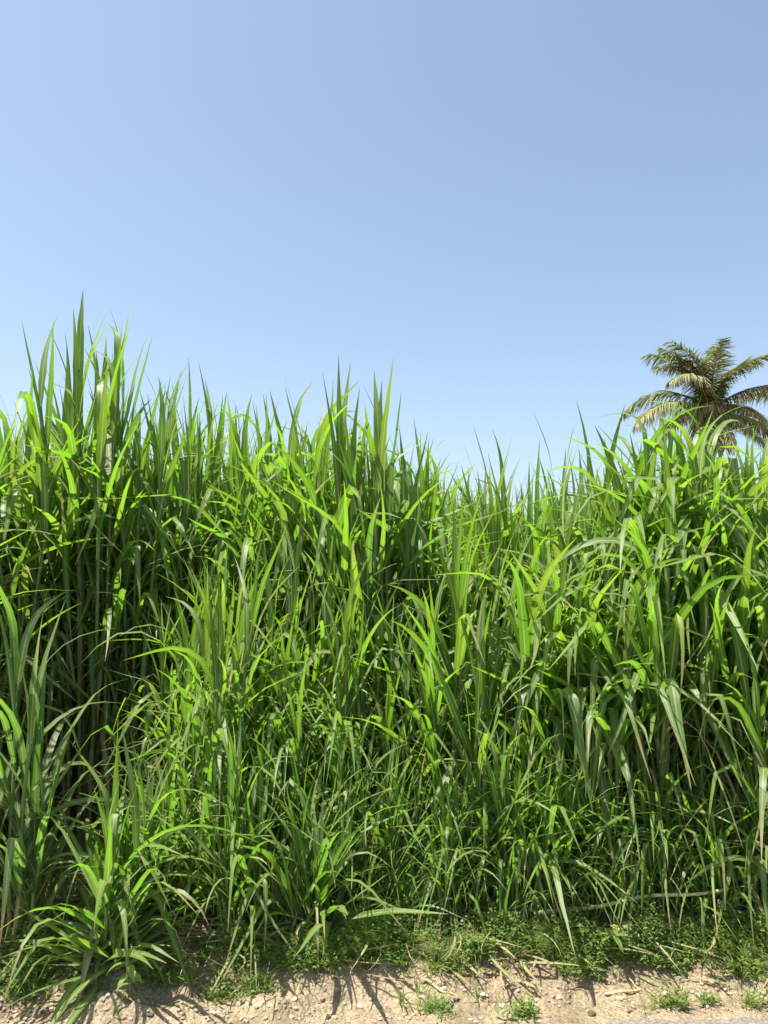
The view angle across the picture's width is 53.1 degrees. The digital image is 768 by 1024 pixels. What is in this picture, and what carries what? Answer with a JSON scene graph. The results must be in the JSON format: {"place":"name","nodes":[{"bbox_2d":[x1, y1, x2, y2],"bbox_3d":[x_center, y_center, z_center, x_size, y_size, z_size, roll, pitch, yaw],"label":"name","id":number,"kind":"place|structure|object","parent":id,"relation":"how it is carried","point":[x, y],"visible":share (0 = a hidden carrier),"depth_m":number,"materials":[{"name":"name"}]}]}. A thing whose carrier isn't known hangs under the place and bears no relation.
{"place":"outdoors","nodes":[
{"label":"outdoors","id":0,"kind":"place"},
{"bbox_2d":[0,726,767,1023],"bbox_3d":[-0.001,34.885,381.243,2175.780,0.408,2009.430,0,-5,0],"label":"ground","id":1,"kind":"structure","parent":0,"point":[354,994],"depth_m":2.98,"materials":[{"name":"soil"}]},
{"bbox_2d":[6,968,38,999],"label":"grass tuft","id":2,"kind":"object","parent":1,"relation":"on","point":[29,982],"visible":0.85,"depth_m":2.98,"materials":[{"name":"green plant"}]},
{"bbox_2d":[0,365,162,834],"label":"fodder grass clump","id":3,"kind":"object","parent":1,"relation":"on","point":[25,505],"visible":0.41,"depth_m":4.32,"materials":[{"name":"plant"}]},
{"bbox_2d":[0,586,167,942],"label":"fodder grass clump","id":4,"kind":"object","parent":1,"relation":"on","point":[24,848],"visible":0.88,"depth_m":3.25,"materials":[{"name":"plant"}]},
{"bbox_2d":[0,371,168,822],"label":"fodder grass clump","id":5,"kind":"object","parent":1,"relation":"on","point":[59,520],"visible":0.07,"depth_m":4.65,"materials":[{"name":"plant"}]},
{"bbox_2d":[0,293,234,835],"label":"fodder grass clump","id":6,"kind":"object","parent":1,"relation":"on","point":[104,439],"visible":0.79,"depth_m":4.46,"materials":[{"name":"plant"}]},
{"bbox_2d":[107,944,143,997],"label":"broadleaf weed","id":7,"kind":"object","parent":1,"relation":"on","point":[133,973],"visible":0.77,"depth_m":2.87,"materials":[{"name":"green plant"}]},
{"bbox_2d":[1,843,249,1023],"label":"fodder grass clump","id":8,"kind":"object","parent":1,"relation":"on","point":[114,942],"visible":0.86,"depth_m":3.00,"materials":[{"name":"plant"}]},
{"bbox_2d":[25,742,226,936],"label":"fodder grass clump","id":9,"kind":"object","parent":1,"relation":"on","point":[149,799],"visible":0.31,"depth_m":3.31,"materials":[{"name":"plant"}]},
{"bbox_2d":[0,723,263,1004],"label":"fodder grass clump","id":10,"kind":"object","parent":1,"relation":"on","point":[100,881],"visible":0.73,"depth_m":3.08,"materials":[{"name":"plant"}]},
{"bbox_2d":[15,334,255,818],"bbox_3d":[-1.538,0.428,4.668,1.493,3.098,1.439,-5,-7,44],"label":"fodder grass clump","id":11,"kind":"object","parent":1,"relation":"on","point":[133,613],"visible":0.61,"depth_m":4.52,"materials":[{"name":"plant"}]},
{"bbox_2d":[44,359,238,801],"bbox_3d":[-1.421,0.452,4.777,1.464,3.030,1.458,5,-7,-43],"label":"fodder grass clump","id":12,"kind":"object","parent":1,"relation":"on","point":[197,445],"visible":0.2,"depth_m":4.77,"materials":[{"name":"plant"}]},
{"bbox_2d":[56,687,270,949],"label":"fodder grass clump","id":13,"kind":"object","parent":1,"relation":"on","point":[210,790],"visible":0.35,"depth_m":3.39,"materials":[{"name":"plant"}]},
{"bbox_2d":[83,566,280,867],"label":"fodder grass clump","id":14,"kind":"object","parent":1,"relation":"on","point":[184,664],"visible":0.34,"depth_m":3.85,"materials":[{"name":"plant"}]},
{"bbox_2d":[169,936,227,963],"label":"grass tuft","id":15,"kind":"object","parent":1,"relation":"on","point":[202,954],"visible":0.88,"depth_m":3.11,"materials":[{"name":"green plant"}]},
{"bbox_2d":[121,361,281,769],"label":"fodder grass clump","id":16,"kind":"object","parent":1,"relation":"on","point":[215,466],"visible":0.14,"depth_m":4.95,"materials":[{"name":"plant"}]},
{"bbox_2d":[118,713,319,984],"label":"fodder grass clump","id":17,"kind":"object","parent":1,"relation":"on","point":[234,867],"visible":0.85,"depth_m":3.23,"materials":[{"name":"plant"}]},
{"bbox_2d":[211,962,229,978],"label":"grass tuft","id":18,"kind":"object","parent":1,"relation":"on","point":[218,971],"visible":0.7,"depth_m":3.05,"materials":[{"name":"green plant"}]},
{"bbox_2d":[118,560,328,851],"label":"fodder grass clump","id":19,"kind":"object","parent":1,"relation":"on","point":[238,657],"visible":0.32,"depth_m":3.78,"materials":[{"name":"plant"}]},
{"bbox_2d":[131,395,333,777],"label":"fodder grass clump","id":20,"kind":"object","parent":1,"relation":"on","point":[268,459],"visible":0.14,"depth_m":4.84,"materials":[{"name":"plant"}]},
{"bbox_2d":[110,382,394,801],"bbox_3d":[-0.583,0.525,4.640,1.852,2.729,1.444,0,-5,0],"label":"fodder grass clump","id":21,"kind":"object","parent":1,"relation":"on","point":[284,462],"visible":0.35,"depth_m":4.50,"materials":[{"name":"plant"}]},
{"bbox_2d":[253,929,298,965],"bbox_3d":[-0.471,1.776,3.158,0.329,0.087,0.014,-3,-6,32],"label":"dead blade","id":22,"kind":"object","parent":1,"relation":"on","point":[269,939],"visible":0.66,"depth_m":3.17,"materials":[{"name":"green plant"}]},
{"bbox_2d":[170,508,382,838],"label":"fodder grass clump","id":23,"kind":"object","parent":1,"relation":"on","point":[323,643],"visible":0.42,"depth_m":3.92,"materials":[{"name":"plant"}]},
{"bbox_2d":[186,768,421,992],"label":"fodder grass clump","id":24,"kind":"object","parent":1,"relation":"on","point":[323,881],"visible":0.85,"depth_m":3.21,"materials":[{"name":"plant"}]},
{"bbox_2d":[228,715,425,933],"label":"fodder grass clump","id":25,"kind":"object","parent":1,"relation":"on","point":[348,814],"visible":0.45,"depth_m":3.44,"materials":[{"name":"plant"}]},
{"bbox_2d":[238,841,444,958],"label":"fodder grass clump","id":26,"kind":"object","parent":1,"relation":"on","point":[325,911],"visible":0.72,"depth_m":3.17,"materials":[{"name":"plant"}]},
{"bbox_2d":[334,905,358,956],"bbox_3d":[-0.162,1.732,3.188,0.014,0.136,0.217,3,-6,-34],"label":"dead blade","id":27,"kind":"object","parent":1,"relation":"on","point":[342,916],"visible":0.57,"depth_m":3.20,"materials":[{"name":"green plant"}]},
{"bbox_2d":[223,356,473,791],"bbox_3d":[-0.186,0.513,4.350,1.484,2.809,1.504,-2,-5,20],"label":"fodder grass clump","id":28,"kind":"object","parent":1,"relation":"on","point":[377,450],"visible":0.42,"depth_m":4.26,"materials":[{"name":"plant"}]},
{"bbox_2d":[256,543,453,855],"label":"fodder grass clump","id":29,"kind":"object","parent":1,"relation":"on","point":[358,672],"visible":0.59,"depth_m":3.77,"materials":[{"name":"plant"}]},
{"bbox_2d":[356,1003,363,1008],"bbox_3d":[-0.092,1.875,2.918,0.029,0.015,0.027,0,-5,0],"label":"stone","id":30,"kind":"object","parent":1,"relation":"on","point":[359,1005],"visible":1,"depth_m":2.91,"materials":[{"name":"white stone"}]},
{"bbox_2d":[234,392,505,817],"bbox_3d":[-0.132,0.545,4.432,1.704,2.686,1.626,0,-5,0],"label":"fodder grass clump","id":31,"kind":"object","parent":1,"relation":"on","point":[405,548],"visible":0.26,"depth_m":4.31,"materials":[{"name":"plant"}]},
{"bbox_2d":[0,392,767,914],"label":"field grass","id":32,"kind":"structure","parent":1,"relation":"on","point":[218,628],"depth_m":3.96,"materials":[{"name":"green plant"}]},
{"bbox_2d":[0,881,767,1022],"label":"ground weeds","id":33,"kind":"object","parent":1,"relation":"on","point":[587,944],"visible":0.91,"depth_m":3.12,"materials":[{"name":"green plant"}]},
{"bbox_2d":[0,662,767,944],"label":"undergrowth","id":34,"kind":"object","parent":1,"relation":"on","point":[280,833],"visible":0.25,"depth_m":3.37,"materials":[{"name":"green plant"}]},
{"bbox_2d":[0,856,767,1003],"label":"leaf litter","id":35,"kind":"object","parent":1,"relation":"on","point":[502,967],"visible":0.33,"depth_m":3.10,"materials":[{"name":"plant"}]},
{"bbox_2d":[540,888,723,914],"bbox_3d":[1.065,1.667,3.294,0.812,0.126,0.034,0,-5,3],"label":"fallen cane","id":36,"kind":"object","parent":35,"relation":"on","point":[612,903],"visible":0.67,"depth_m":3.29,"materials":[{"name":"plant"}]},
{"bbox_2d":[301,583,491,884],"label":"fodder grass clump","id":37,"kind":"object","parent":1,"relation":"on","point":[390,715],"visible":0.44,"depth_m":3.72,"materials":[{"name":"plant"}]},
{"bbox_2d":[317,733,490,924],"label":"fodder grass clump","id":38,"kind":"object","parent":1,"relation":"on","point":[397,798],"visible":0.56,"depth_m":3.41,"materials":[{"name":"plant"}]},
{"bbox_2d":[395,988,413,1006],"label":"grass tuft","id":39,"kind":"object","parent":1,"relation":"on","point":[401,999],"visible":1,"depth_m":2.92,"materials":[{"name":"green plant"}]},
{"bbox_2d":[364,422,510,809],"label":"fodder grass clump","id":40,"kind":"object","parent":1,"relation":"on","point":[435,526],"visible":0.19,"depth_m":4.65,"materials":[{"name":"plant"}]},
{"bbox_2d":[421,978,460,998],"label":"twig","id":41,"kind":"object","parent":1,"relation":"on","point":[432,984],"visible":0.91,"depth_m":2.97,"materials":[{"name":"wood"}]},
{"bbox_2d":[373,752,527,958],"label":"fodder grass clump","id":42,"kind":"object","parent":1,"relation":"on","point":[447,837],"visible":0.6,"depth_m":3.38,"materials":[{"name":"plant"}]},
{"bbox_2d":[316,484,610,887],"bbox_3d":[0.462,0.983,3.799,1.582,2.277,1.424,0,-5,0],"label":"fodder grass clump","id":43,"kind":"object","parent":1,"relation":"on","point":[429,671],"visible":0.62,"depth_m":3.73,"materials":[{"name":"plant"}]},
{"bbox_2d":[468,980,482,1001],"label":"grass tuft","id":44,"kind":"object","parent":1,"relation":"on","point":[476,996],"visible":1,"depth_m":2.92,"materials":[{"name":"green plant"}]},
{"bbox_2d":[405,537,588,853],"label":"fodder grass clump","id":45,"kind":"object","parent":1,"relation":"on","point":[508,673],"visible":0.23,"depth_m":3.75,"materials":[{"name":"plant"}]},
{"bbox_2d":[428,425,576,768],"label":"fodder grass clump","id":46,"kind":"object","parent":1,"relation":"on","point":[491,529],"visible":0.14,"depth_m":4.76,"materials":[{"name":"plant"}]},
{"bbox_2d":[403,710,636,941],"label":"fodder grass clump","id":47,"kind":"object","parent":1,"relation":"on","point":[500,793],"visible":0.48,"depth_m":3.43,"materials":[{"name":"plant"}]},
{"bbox_2d":[435,414,613,774],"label":"fodder grass clump","id":48,"kind":"object","parent":1,"relation":"on","point":[533,543],"visible":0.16,"depth_m":4.73,"materials":[{"name":"plant"}]},
{"bbox_2d":[424,724,689,953],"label":"fodder grass clump","id":49,"kind":"object","parent":1,"relation":"on","point":[537,850],"visible":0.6,"depth_m":3.35,"materials":[{"name":"plant"}]},
{"bbox_2d":[424,505,723,853],"bbox_3d":[0.856,0.901,3.811,1.404,1.861,1.514,2,-5,-19],"label":"fodder grass clump","id":50,"kind":"object","parent":1,"relation":"on","point":[528,643],"visible":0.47,"depth_m":3.70,"materials":[{"name":"plant"}]},
{"bbox_2d":[509,714,673,926],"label":"fodder grass clump","id":51,"kind":"object","parent":1,"relation":"on","point":[610,807],"visible":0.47,"depth_m":3.44,"materials":[{"name":"plant"}]},
{"bbox_2d":[587,1010,595,1016],"bbox_3d":[0.769,1.855,2.845,0.032,0.020,0.032,0,-5,0],"label":"stone","id":52,"kind":"object","parent":1,"relation":"on","point":[591,1013],"visible":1,"depth_m":2.84,"materials":[{"name":"grey stone"}]},
{"bbox_2d":[596,925,631,960],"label":"broadleaf weed","id":53,"kind":"object","parent":1,"relation":"on","point":[615,934],"visible":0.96,"depth_m":3.11,"materials":[{"name":"green plant"}]},
{"bbox_2d":[474,516,767,909],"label":"fodder grass clump","id":54,"kind":"object","parent":1,"relation":"on","point":[573,655],"visible":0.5,"depth_m":3.56,"materials":[{"name":"plant"}]},
{"bbox_2d":[604,989,641,995],"bbox_3d":[0.928,1.866,2.987,0.151,0.018,0.014,1,-5,-6],"label":"straw scrap","id":55,"kind":"object","parent":1,"relation":"on","point":[619,991],"visible":0.97,"depth_m":2.98,"materials":[{"name":"beige plant"}]},
{"bbox_2d":[497,404,761,799],"bbox_3d":[1.263,0.609,4.293,1.612,2.523,1.632,0,-5,0],"label":"fodder grass clump","id":56,"kind":"object","parent":1,"relation":"on","point":[604,521],"visible":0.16,"depth_m":4.23,"materials":[{"name":"plant"}]},
{"bbox_2d":[504,495,767,883],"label":"fodder grass clump","id":57,"kind":"object","parent":1,"relation":"on","point":[654,640],"visible":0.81,"depth_m":3.48,"materials":[{"name":"plant"}]},
{"bbox_2d":[511,390,767,797],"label":"fodder grass clump","id":58,"kind":"object","parent":1,"relation":"on","point":[630,520],"visible":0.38,"depth_m":3.86,"materials":[{"name":"plant"}]},
{"bbox_2d":[550,735,752,931],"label":"fodder grass clump","id":59,"kind":"object","parent":1,"relation":"on","point":[650,856],"visible":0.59,"depth_m":3.35,"materials":[{"name":"plant"}]},
{"bbox_2d":[641,948,667,968],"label":"grass tuft","id":60,"kind":"object","parent":1,"relation":"on","point":[653,962],"visible":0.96,"depth_m":3.09,"materials":[{"name":"green plant"}]},
{"bbox_2d":[568,401,767,785],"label":"fodder grass clump","id":61,"kind":"object","parent":1,"relation":"on","point":[686,487],"visible":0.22,"depth_m":3.94,"materials":[{"name":"plant"}]},
{"bbox_2d":[569,499,767,869],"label":"fodder grass clump","id":62,"kind":"object","parent":1,"relation":"on","point":[744,607],"visible":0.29,"depth_m":3.55,"materials":[{"name":"plant"}]},
{"bbox_2d":[576,737,767,946],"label":"fodder grass clump","id":63,"kind":"object","parent":1,"relation":"on","point":[716,871],"visible":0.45,"depth_m":3.37,"materials":[{"name":"plant"}]},
{"bbox_2d":[606,490,767,814],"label":"fodder grass clump","id":64,"kind":"object","parent":1,"relation":"on","point":[760,614],"visible":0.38,"depth_m":3.52,"materials":[{"name":"plant"}]},
{"bbox_2d":[620,335,767,476],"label":"coconut palm","id":65,"kind":"object","parent":1,"relation":"on","point":[712,389],"visible":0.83,"depth_m":30.10,"materials":[{"name":"green plant"}]},
{"bbox_2d":[696,992,716,1006],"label":"grass tuft","id":66,"kind":"object","parent":1,"relation":"on","point":[705,1000],"visible":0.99,"depth_m":2.90,"materials":[{"name":"green plant"}]},
{"bbox_2d":[649,722,767,949],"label":"fodder grass clump","id":67,"kind":"object","parent":1,"relation":"on","point":[759,869],"visible":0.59,"depth_m":3.32,"materials":[{"name":"plant"}]},
{"bbox_2d":[717,973,737,976],"bbox_3d":[1.370,1.842,3.058,0.100,0.011,0.010,1,-5,-6],"label":"straw scrap","id":68,"kind":"object","parent":1,"relation":"on","point":[724,975],"visible":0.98,"depth_m":3.05,"materials":[{"name":"beige plant"}]},
{"bbox_2d":[689,422,767,777],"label":"fodder grass clump","id":69,"kind":"object","parent":1,"relation":"on","point":[763,515],"visible":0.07,"depth_m":4.12,"materials":[{"name":"plant"}]},
{"bbox_2d":[739,391,767,408],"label":"coconut palm","id":70,"kind":"object","parent":1,"relation":"on","point":[757,400],"visible":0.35,"depth_m":35.60,"materials":[{"name":"green plant"}]},
{"bbox_2d":[0,965,767,1023],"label":"gravel","id":71,"kind":"structure","parent":0,"point":[322,998],"depth_m":2.91,"materials":[{"name":"beige gravel"}]},
{"bbox_2d":[0,0,767,524],"label":"sky","id":72,"kind":"structure","parent":0,"point":[516,204],"materials":[{"name":"blue"}]},
{"bbox_2d":[524,1016,767,1023],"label":"road","id":73,"kind":"structure","parent":0,"point":[751,1020],"depth_m":2.79,"materials":[{"name":"grey asphalt"}]}
]}

